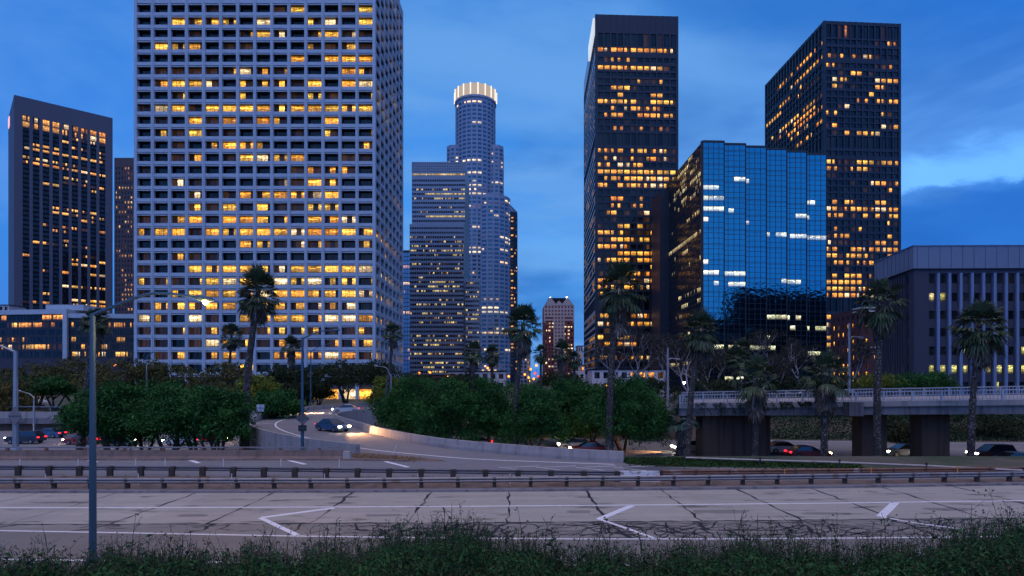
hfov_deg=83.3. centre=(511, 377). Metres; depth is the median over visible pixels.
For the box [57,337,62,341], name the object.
window
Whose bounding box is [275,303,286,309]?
window
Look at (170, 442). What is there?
car
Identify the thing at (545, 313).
window
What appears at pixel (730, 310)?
window
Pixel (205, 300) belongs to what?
street lamp
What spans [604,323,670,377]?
eucalyptus tree
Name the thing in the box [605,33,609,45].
window
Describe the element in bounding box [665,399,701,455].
palm tree
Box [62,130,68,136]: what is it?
window
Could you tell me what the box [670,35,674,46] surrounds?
window
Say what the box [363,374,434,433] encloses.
leafy tree
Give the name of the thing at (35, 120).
window
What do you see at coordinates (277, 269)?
window
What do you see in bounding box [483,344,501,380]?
palm tree
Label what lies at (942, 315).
window
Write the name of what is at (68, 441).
car
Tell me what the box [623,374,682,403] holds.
shrub
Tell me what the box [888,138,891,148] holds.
window
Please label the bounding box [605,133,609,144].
window
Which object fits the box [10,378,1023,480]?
ground
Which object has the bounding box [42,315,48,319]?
window
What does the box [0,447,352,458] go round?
concrete barrier
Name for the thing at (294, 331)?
window
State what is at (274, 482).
guardrail
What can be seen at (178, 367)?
park tree
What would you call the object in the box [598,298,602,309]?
window
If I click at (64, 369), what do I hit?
park tree
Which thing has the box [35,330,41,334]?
window
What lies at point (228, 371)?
park tree
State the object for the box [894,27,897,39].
window
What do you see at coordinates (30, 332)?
window
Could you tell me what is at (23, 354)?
window
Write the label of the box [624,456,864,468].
ground cover
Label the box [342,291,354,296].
window
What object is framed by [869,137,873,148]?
window
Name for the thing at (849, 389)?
street lamp
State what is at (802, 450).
car
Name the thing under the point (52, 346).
window
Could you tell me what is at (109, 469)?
guardrail
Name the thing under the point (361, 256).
window
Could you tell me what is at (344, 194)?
window
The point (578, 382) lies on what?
leafy tree
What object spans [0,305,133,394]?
podium building
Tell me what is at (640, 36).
window
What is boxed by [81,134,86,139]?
window
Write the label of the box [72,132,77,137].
window
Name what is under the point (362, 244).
window
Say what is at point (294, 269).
window
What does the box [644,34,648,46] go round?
window
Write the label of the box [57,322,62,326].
window
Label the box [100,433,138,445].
car
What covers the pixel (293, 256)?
window
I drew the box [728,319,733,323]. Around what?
window
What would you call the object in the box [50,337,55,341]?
window
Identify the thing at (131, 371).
park tree
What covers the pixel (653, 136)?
window
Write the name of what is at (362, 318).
window
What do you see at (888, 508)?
road markings
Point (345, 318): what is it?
window
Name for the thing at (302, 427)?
road sign
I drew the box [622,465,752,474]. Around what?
asphalt patch
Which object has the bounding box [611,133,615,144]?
window
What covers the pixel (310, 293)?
window
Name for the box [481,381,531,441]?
leafy tree
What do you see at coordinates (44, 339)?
window
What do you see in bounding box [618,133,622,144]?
window
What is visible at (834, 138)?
window
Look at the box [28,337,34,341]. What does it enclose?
window
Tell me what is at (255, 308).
palm tree
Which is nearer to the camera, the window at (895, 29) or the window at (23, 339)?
the window at (23, 339)
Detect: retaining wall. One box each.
[374,422,495,435]
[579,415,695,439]
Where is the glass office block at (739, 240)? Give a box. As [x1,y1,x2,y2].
[651,140,826,392]
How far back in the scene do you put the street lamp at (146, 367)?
99.91 m
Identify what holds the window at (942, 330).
in the office building at (942, 284)
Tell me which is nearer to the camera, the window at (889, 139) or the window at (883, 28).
the window at (883, 28)
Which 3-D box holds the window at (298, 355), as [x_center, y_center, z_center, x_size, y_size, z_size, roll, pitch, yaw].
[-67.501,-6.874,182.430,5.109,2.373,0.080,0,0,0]
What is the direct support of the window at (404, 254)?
in the glass building at (406, 311)
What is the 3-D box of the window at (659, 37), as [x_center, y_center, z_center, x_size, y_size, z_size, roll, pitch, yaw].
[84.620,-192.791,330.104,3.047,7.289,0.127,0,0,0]
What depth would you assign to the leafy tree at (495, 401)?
72.89 m
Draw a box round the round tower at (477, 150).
[447,82,509,383]
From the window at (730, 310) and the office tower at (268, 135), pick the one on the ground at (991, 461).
the office tower at (268, 135)
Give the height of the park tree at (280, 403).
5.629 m
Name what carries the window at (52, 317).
in the podium building at (49, 333)
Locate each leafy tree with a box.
[47,377,147,449]
[98,388,175,449]
[109,375,220,449]
[165,386,216,449]
[166,382,264,449]
[217,404,258,449]
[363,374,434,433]
[395,376,461,435]
[405,375,491,441]
[459,375,524,443]
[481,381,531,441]
[492,381,581,446]
[533,374,598,445]
[557,376,596,438]
[566,371,679,453]
[573,381,606,440]
[635,393,675,440]
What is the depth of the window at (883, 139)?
336.90 m
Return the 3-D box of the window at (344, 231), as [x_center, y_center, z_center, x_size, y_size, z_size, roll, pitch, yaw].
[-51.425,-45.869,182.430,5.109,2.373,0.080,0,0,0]
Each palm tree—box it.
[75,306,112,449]
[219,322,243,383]
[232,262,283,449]
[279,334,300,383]
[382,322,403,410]
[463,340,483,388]
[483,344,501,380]
[500,302,544,444]
[533,344,548,386]
[551,339,572,378]
[567,351,581,377]
[596,258,651,450]
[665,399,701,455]
[676,306,721,455]
[721,343,747,398]
[728,353,779,455]
[734,336,752,383]
[798,348,853,455]
[850,274,909,455]
[945,297,1013,455]
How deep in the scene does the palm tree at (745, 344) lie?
103.53 m
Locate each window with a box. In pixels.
[0,315,84,356]
[21,330,27,334]
[21,337,27,341]
[21,345,27,349]
[21,352,27,356]
[23,115,28,121]
[23,121,28,127]
[23,127,104,308]
[28,315,34,319]
[28,323,34,327]
[28,330,34,334]
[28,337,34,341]
[28,344,34,349]
[28,352,34,356]
[33,117,38,123]
[33,123,38,129]
[35,315,41,319]
[35,322,41,327]
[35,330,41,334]
[35,337,41,341]
[35,344,41,349]
[35,352,41,356]
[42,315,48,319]
[42,322,48,327]
[42,330,48,334]
[42,337,48,341]
[42,344,48,349]
[42,352,48,356]
[43,120,48,125]
[43,126,48,131]
[50,315,55,319]
[50,322,55,326]
[50,330,55,334]
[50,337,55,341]
[50,344,55,348]
[50,352,55,356]
[53,122,58,128]
[53,128,58,133]
[57,315,62,319]
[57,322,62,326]
[57,330,62,334]
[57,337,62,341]
[57,344,62,348]
[57,352,62,356]
[62,124,68,130]
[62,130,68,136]
[72,126,77,132]
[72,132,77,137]
[81,128,86,134]
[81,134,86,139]
[90,130,95,136]
[90,136,95,141]
[99,132,104,137]
[99,138,104,143]
[116,167,131,313]
[140,7,393,371]
[240,352,246,359]
[257,328,269,334]
[257,340,269,346]
[257,352,269,359]
[257,364,269,371]
[274,266,286,272]
[274,278,286,284]
[274,291,286,296]
[274,315,286,321]
[274,328,286,334]
[274,340,286,346]
[274,352,286,359]
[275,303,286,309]
[291,229,303,234]
[291,241,303,247]
[291,254,303,259]
[291,266,303,272]
[291,278,303,284]
[291,291,303,296]
[291,303,303,309]
[291,315,303,321]
[291,328,303,334]
[292,364,300,371]
[295,352,300,359]
[308,204,320,210]
[308,217,320,222]
[308,229,320,234]
[308,241,320,247]
[308,254,320,259]
[308,266,320,272]
[308,278,320,284]
[308,291,320,296]
[308,303,320,309]
[308,315,320,321]
[308,328,320,334]
[308,340,320,346]
[308,352,320,359]
[308,364,320,367]
[325,168,337,172]
[325,180,337,185]
[325,192,337,197]
[325,204,337,210]
[325,217,337,222]
[325,229,337,234]
[325,241,337,247]
[325,254,337,259]
[325,266,337,272]
[325,278,337,284]
[325,291,337,296]
[325,303,337,309]
[325,315,337,321]
[325,328,337,334]
[325,340,337,346]
[325,352,337,359]
[342,143,354,148]
[342,155,354,160]
[342,167,354,172]
[342,180,354,185]
[342,192,354,197]
[342,204,354,210]
[342,217,354,222]
[342,229,354,234]
[342,241,354,247]
[342,254,354,259]
[342,266,354,272]
[342,278,354,284]
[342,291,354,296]
[342,303,354,309]
[342,315,354,321]
[342,328,354,334]
[342,340,354,346]
[342,352,354,359]
[359,118,370,123]
[359,130,370,135]
[359,143,370,148]
[359,155,370,160]
[359,167,370,172]
[359,180,370,185]
[359,192,370,197]
[359,204,370,210]
[359,217,370,222]
[359,229,370,234]
[359,241,370,247]
[359,254,370,259]
[359,266,370,272]
[359,278,370,284]
[359,291,370,296]
[359,303,370,309]
[359,315,370,321]
[359,328,370,334]
[359,340,370,346]
[359,352,370,359]
[403,253,409,305]
[410,174,478,372]
[448,100,509,375]
[511,213,516,372]
[545,313,572,349]
[589,47,674,367]
[594,372,599,377]
[598,33,602,45]
[598,133,602,144]
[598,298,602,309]
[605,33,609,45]
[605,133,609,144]
[611,34,615,45]
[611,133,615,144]
[618,34,622,45]
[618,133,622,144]
[624,34,628,45]
[624,133,628,144]
[631,34,635,46]
[631,134,635,144]
[638,34,642,46]
[638,134,642,145]
[638,298,642,309]
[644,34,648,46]
[644,134,648,145]
[644,298,648,309]
[651,35,655,46]
[651,134,655,145]
[657,35,661,46]
[657,134,661,145]
[658,372,662,377]
[664,35,668,46]
[664,134,668,145]
[667,148,697,391]
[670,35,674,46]
[670,134,674,145]
[728,303,733,307]
[728,308,733,312]
[728,313,733,317]
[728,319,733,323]
[728,324,733,328]
[728,329,733,333]
[734,313,739,317]
[734,319,739,323]
[734,324,739,328]
[734,329,739,333]
[826,25,830,36]
[826,136,830,146]
[827,298,830,310]
[832,25,836,36]
[832,47,836,52]
[832,136,836,147]
[832,298,836,310]
[839,25,842,37]
[839,137,842,147]
[839,299,842,310]
[845,25,848,37]
[845,137,848,147]
[845,299,848,310]
[851,26,854,37]
[851,137,854,147]
[851,299,854,309]
[857,26,860,37]
[857,137,860,147]
[863,26,866,38]
[863,137,866,147]
[869,26,873,38]
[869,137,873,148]
[875,27,879,38]
[875,138,879,148]
[882,27,885,38]
[882,138,885,148]
[888,27,891,39]
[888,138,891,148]
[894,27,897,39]
[894,138,897,148]
[929,328,933,335]
[940,311,944,318]
[940,328,944,335]
[953,382,1023,388]
[1008,293,1012,300]
[1008,311,1012,318]
[1008,347,1012,354]
[1008,365,1012,372]
[1019,293,1023,300]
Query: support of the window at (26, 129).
in the office tower at (60, 205)
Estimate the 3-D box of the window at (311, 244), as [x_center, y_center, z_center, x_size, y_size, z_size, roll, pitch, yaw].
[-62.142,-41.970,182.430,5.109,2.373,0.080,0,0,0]
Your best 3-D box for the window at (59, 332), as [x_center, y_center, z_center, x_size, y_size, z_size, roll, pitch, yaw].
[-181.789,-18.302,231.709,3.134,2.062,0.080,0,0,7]
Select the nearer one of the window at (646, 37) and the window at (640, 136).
the window at (640, 136)
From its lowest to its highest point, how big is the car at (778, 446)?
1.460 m
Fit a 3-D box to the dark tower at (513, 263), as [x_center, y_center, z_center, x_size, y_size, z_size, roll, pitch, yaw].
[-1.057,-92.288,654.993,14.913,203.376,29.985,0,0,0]
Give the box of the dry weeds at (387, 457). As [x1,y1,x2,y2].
[352,453,422,461]
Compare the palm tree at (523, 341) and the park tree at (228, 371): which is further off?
the park tree at (228, 371)
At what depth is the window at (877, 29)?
336.65 m
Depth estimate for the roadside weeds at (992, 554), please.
5.74 m
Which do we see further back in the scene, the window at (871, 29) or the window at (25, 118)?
the window at (25, 118)
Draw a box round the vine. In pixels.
[693,401,815,415]
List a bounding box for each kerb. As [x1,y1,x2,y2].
[0,458,408,461]
[0,482,1023,492]
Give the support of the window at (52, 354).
in the podium building at (49, 333)
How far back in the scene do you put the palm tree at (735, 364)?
99.47 m
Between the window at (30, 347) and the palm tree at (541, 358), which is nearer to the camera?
the palm tree at (541, 358)
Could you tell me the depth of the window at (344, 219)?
182.45 m
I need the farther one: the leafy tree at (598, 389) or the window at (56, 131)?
the window at (56, 131)
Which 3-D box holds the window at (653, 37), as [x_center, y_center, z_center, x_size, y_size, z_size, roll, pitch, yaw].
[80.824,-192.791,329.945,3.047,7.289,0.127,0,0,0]
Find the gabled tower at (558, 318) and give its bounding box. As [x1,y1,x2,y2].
[542,297,573,376]
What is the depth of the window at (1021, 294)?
122.14 m
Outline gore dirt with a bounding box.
[352,453,447,461]
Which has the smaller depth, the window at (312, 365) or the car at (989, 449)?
the car at (989, 449)
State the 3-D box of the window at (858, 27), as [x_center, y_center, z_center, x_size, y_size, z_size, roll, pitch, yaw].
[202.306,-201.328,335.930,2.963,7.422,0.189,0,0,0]
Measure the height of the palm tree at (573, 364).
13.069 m
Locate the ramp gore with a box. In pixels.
[411,456,640,465]
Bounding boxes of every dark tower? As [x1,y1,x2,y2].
[510,205,517,383]
[584,14,677,386]
[765,21,900,380]
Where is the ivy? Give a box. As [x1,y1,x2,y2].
[771,414,1023,441]
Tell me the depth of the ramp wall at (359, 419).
48.02 m
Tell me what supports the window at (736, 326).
in the glass office block at (739, 240)
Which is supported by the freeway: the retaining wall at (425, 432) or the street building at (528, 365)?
the retaining wall at (425, 432)
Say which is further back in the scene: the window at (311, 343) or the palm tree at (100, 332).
the window at (311, 343)
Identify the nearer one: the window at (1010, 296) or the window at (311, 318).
the window at (1010, 296)
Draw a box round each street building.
[0,305,26,309]
[422,375,446,391]
[447,371,506,392]
[520,358,526,384]
[527,354,530,384]
[572,365,584,381]
[575,346,582,364]
[587,369,665,395]
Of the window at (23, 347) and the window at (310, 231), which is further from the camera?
the window at (23, 347)
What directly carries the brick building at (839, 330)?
on the ground at (991, 461)
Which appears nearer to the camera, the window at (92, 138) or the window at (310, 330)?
the window at (310, 330)
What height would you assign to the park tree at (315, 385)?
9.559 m
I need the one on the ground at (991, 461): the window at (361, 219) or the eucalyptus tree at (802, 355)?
the eucalyptus tree at (802, 355)
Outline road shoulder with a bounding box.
[0,532,1016,575]
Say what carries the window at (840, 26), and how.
in the dark tower at (833, 90)
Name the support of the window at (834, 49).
in the dark tower at (833, 90)
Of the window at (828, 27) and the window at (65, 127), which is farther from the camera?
the window at (65, 127)
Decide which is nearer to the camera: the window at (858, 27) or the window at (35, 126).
the window at (858, 27)
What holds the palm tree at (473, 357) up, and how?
on the ground at (991, 461)
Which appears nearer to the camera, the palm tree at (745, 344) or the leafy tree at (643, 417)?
the leafy tree at (643, 417)
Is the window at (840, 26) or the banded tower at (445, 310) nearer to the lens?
the window at (840, 26)
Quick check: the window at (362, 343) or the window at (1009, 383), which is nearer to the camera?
the window at (1009, 383)
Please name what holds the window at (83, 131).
in the office tower at (60, 205)
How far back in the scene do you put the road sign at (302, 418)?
46.70 m
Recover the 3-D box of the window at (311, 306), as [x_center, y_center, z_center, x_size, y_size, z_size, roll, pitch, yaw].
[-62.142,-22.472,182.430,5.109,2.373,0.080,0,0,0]
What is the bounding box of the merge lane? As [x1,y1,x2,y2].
[0,460,1019,480]
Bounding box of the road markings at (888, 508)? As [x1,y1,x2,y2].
[0,460,1023,565]
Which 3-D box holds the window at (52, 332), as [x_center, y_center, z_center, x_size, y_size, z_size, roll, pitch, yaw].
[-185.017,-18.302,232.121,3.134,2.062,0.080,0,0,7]
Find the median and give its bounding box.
[0,476,1023,488]
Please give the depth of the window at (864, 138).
336.16 m
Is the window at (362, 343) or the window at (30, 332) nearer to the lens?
the window at (362, 343)
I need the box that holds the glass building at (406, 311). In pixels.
[403,250,409,377]
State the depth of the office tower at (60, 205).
416.55 m
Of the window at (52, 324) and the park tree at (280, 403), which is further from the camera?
the window at (52, 324)
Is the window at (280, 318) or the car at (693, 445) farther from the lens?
the window at (280, 318)
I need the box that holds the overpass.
[679,386,1023,455]
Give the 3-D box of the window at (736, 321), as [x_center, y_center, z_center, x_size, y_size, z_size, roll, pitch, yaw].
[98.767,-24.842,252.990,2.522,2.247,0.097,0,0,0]
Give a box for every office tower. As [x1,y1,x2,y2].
[8,95,112,313]
[114,158,133,313]
[134,0,402,398]
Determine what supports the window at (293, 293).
in the office tower at (268, 135)
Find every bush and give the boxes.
[851,371,908,396]
[884,371,947,395]
[911,370,963,395]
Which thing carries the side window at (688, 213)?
in the glass office block at (739, 240)
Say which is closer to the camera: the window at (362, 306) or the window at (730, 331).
the window at (362, 306)
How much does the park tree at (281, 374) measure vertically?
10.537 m
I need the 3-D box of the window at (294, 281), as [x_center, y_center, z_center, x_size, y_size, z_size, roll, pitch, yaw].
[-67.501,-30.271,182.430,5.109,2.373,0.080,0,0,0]
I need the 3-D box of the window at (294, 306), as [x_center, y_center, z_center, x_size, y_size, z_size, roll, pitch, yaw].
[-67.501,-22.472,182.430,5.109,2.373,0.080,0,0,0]
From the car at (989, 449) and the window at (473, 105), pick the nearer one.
the car at (989, 449)
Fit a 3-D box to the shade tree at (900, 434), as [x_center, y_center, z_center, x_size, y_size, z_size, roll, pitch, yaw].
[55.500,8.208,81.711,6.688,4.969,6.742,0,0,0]
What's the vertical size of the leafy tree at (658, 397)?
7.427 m
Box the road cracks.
[0,485,1023,566]
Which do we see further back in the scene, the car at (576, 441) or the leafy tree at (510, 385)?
the leafy tree at (510, 385)
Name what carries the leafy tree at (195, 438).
on the ground at (991, 461)
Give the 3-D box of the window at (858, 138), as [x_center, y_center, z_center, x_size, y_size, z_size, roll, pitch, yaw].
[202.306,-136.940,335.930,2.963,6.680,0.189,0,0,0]
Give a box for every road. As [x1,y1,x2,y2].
[0,485,1023,523]
[253,406,598,461]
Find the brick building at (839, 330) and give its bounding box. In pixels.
[831,307,875,395]
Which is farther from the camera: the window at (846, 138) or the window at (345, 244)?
the window at (846, 138)
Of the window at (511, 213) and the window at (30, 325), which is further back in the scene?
the window at (511, 213)
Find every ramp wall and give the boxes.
[249,403,373,453]
[334,409,624,462]
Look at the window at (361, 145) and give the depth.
182.45 m
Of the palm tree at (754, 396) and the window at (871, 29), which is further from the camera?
the window at (871, 29)
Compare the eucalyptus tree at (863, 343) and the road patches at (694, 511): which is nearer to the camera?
the road patches at (694, 511)
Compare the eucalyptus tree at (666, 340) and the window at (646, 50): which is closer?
the eucalyptus tree at (666, 340)
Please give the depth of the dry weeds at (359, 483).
35.02 m
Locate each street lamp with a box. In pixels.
[0,345,21,449]
[18,390,34,429]
[86,292,213,563]
[146,352,152,388]
[299,329,339,449]
[310,342,331,405]
[374,365,391,391]
[667,347,679,408]
[846,323,863,391]
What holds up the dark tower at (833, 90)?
on the ground at (991, 461)
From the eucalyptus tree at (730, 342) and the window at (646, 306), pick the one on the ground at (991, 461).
the eucalyptus tree at (730, 342)
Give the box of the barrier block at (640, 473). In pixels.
[620,471,660,481]
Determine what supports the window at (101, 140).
in the office tower at (60, 205)
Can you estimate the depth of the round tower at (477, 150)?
597.70 m
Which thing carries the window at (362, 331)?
in the office tower at (268, 135)
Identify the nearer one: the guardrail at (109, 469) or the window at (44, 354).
the guardrail at (109, 469)
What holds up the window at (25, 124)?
in the office tower at (60, 205)
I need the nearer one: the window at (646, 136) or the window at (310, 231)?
the window at (310, 231)
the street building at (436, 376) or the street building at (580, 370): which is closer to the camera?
the street building at (436, 376)
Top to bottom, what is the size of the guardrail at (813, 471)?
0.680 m
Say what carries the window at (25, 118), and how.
in the office tower at (60, 205)
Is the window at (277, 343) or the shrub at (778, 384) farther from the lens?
the window at (277, 343)
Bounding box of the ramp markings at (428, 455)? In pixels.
[271,413,613,464]
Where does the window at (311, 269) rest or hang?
in the office tower at (268, 135)
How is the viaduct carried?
on the ground at (991, 461)
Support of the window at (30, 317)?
in the podium building at (49, 333)
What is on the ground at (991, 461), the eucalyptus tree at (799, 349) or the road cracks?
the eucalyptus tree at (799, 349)
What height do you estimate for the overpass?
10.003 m
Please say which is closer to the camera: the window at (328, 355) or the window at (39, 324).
the window at (328, 355)
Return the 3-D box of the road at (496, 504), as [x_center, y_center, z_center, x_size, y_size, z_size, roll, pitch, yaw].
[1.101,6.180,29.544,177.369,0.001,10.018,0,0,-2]
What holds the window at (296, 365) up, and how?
in the office tower at (268, 135)
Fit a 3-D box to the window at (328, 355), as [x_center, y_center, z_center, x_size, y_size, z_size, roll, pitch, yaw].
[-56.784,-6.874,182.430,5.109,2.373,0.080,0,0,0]
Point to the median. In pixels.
(407, 485)
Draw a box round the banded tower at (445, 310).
[410,162,480,374]
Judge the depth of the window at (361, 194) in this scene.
182.45 m
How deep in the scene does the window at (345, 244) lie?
182.45 m
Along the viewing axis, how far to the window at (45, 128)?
411.87 m
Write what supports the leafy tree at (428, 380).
on the ground at (991, 461)
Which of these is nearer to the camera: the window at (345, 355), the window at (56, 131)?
the window at (345, 355)
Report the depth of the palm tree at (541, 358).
139.68 m
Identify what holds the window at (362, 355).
in the office tower at (268, 135)
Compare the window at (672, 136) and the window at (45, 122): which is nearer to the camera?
the window at (672, 136)
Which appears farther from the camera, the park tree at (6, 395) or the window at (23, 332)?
the window at (23, 332)
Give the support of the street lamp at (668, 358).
on the ground at (991, 461)
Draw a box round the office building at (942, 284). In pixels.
[874,245,1023,396]
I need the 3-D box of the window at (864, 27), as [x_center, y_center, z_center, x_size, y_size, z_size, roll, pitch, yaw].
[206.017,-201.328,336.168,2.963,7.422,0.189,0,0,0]
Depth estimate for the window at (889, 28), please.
337.15 m
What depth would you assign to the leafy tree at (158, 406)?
59.31 m
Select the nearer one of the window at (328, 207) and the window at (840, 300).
the window at (328, 207)
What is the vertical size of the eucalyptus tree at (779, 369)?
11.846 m
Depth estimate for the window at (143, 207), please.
182.45 m
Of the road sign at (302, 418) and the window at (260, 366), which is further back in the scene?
the window at (260, 366)
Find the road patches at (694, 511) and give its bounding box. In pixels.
[177,507,974,516]
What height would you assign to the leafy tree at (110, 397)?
9.539 m
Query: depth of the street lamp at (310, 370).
117.87 m
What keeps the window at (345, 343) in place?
in the office tower at (268, 135)
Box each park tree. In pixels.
[0,361,75,407]
[0,373,43,411]
[0,375,48,408]
[23,373,80,410]
[35,356,117,403]
[67,353,174,395]
[119,357,209,390]
[175,361,256,391]
[226,374,289,410]
[250,386,309,418]
[256,361,307,391]
[281,366,326,406]
[309,357,370,403]
[313,383,338,404]
[347,357,403,388]
[363,374,401,406]
[396,370,435,386]
[431,369,482,393]
[534,369,584,386]
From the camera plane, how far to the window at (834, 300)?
335.01 m
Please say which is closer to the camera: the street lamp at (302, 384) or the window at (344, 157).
the street lamp at (302, 384)
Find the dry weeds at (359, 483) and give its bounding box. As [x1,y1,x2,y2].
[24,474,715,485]
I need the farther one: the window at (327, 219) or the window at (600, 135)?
the window at (600, 135)
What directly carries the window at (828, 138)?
in the dark tower at (833, 90)
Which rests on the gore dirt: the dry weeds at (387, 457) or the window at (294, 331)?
the dry weeds at (387, 457)
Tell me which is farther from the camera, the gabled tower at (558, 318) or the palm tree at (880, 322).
the gabled tower at (558, 318)
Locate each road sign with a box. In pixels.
[8,407,21,424]
[257,404,263,420]
[296,412,308,424]
[298,425,306,430]
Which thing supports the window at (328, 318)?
in the office tower at (268, 135)
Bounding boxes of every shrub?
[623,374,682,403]
[669,373,741,407]
[738,374,815,397]
[798,370,867,397]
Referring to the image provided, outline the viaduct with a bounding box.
[0,406,257,430]
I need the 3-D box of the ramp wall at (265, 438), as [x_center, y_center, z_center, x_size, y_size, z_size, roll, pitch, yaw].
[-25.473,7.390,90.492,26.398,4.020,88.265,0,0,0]
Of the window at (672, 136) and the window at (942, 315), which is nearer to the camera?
the window at (942, 315)
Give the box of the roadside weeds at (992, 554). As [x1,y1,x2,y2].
[0,488,1023,575]
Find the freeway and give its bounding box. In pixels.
[0,431,1023,455]
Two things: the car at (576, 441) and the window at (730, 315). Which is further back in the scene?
the window at (730, 315)
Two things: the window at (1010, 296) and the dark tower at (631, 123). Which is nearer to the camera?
the window at (1010, 296)
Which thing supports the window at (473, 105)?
in the round tower at (477, 150)
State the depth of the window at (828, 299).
334.77 m
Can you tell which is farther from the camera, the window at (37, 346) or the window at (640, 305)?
the window at (640, 305)
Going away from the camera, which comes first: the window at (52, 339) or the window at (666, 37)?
the window at (52, 339)
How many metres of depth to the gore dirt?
44.25 m
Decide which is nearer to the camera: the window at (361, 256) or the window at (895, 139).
the window at (361, 256)
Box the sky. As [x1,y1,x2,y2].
[0,0,1023,377]
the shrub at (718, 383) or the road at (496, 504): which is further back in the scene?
the shrub at (718, 383)
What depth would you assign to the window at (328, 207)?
182.45 m
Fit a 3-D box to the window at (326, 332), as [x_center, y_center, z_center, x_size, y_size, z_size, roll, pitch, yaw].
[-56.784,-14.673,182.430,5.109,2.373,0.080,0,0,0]
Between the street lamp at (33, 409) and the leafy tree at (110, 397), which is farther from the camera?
the street lamp at (33, 409)
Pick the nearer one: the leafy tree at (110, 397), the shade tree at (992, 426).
the leafy tree at (110, 397)
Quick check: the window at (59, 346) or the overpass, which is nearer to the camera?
the overpass
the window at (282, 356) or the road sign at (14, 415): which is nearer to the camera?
the road sign at (14, 415)
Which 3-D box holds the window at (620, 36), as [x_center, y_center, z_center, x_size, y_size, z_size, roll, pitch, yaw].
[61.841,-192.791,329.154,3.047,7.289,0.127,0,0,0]
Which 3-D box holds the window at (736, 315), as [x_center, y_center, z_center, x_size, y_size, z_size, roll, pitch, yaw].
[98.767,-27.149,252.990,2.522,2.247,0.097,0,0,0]
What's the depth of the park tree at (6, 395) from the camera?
107.34 m
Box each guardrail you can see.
[0,465,620,481]
[0,471,1023,488]
[660,467,1022,475]
[683,455,1023,478]
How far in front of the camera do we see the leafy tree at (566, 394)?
74.97 m
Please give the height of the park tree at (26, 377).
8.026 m
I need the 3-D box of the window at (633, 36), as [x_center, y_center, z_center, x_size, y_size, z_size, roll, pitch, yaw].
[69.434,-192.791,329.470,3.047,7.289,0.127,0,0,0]
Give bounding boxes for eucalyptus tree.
[581,340,658,379]
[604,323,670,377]
[641,332,685,408]
[654,339,710,397]
[661,351,734,392]
[712,334,797,390]
[743,328,811,397]
[758,350,796,388]
[778,335,827,391]
[806,338,883,378]
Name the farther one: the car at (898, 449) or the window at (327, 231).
the window at (327, 231)
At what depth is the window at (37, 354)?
232.91 m
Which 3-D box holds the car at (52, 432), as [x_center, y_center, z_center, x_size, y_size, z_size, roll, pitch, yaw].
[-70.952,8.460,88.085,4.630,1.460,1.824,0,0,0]
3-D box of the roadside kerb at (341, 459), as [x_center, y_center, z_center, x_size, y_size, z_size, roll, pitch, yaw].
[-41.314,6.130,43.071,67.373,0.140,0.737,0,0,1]
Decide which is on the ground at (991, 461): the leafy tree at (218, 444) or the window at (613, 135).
the leafy tree at (218, 444)
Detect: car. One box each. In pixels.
[4,430,46,443]
[22,397,48,405]
[41,428,66,437]
[62,434,100,444]
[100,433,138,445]
[162,435,202,444]
[315,418,350,431]
[332,404,358,412]
[469,437,492,442]
[558,437,587,447]
[569,441,604,449]
[671,439,695,450]
[771,441,794,453]
[784,445,831,455]
[887,443,909,455]
[966,444,1016,455]
[995,451,1023,455]
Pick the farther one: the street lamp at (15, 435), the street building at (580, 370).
the street building at (580, 370)
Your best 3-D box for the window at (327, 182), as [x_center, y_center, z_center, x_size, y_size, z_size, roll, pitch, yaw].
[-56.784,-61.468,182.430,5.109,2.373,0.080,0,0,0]
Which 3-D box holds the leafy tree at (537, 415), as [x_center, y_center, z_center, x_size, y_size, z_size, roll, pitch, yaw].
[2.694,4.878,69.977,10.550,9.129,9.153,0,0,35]
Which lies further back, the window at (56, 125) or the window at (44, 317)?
the window at (56, 125)
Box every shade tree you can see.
[887,415,909,434]
[887,418,909,443]
[950,414,1023,437]
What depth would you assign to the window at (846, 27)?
335.42 m
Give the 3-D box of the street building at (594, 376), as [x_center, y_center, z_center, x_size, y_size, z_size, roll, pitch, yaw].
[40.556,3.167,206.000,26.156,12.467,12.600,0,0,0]
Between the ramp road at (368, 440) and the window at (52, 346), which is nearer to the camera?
the ramp road at (368, 440)
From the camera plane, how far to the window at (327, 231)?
182.45 m

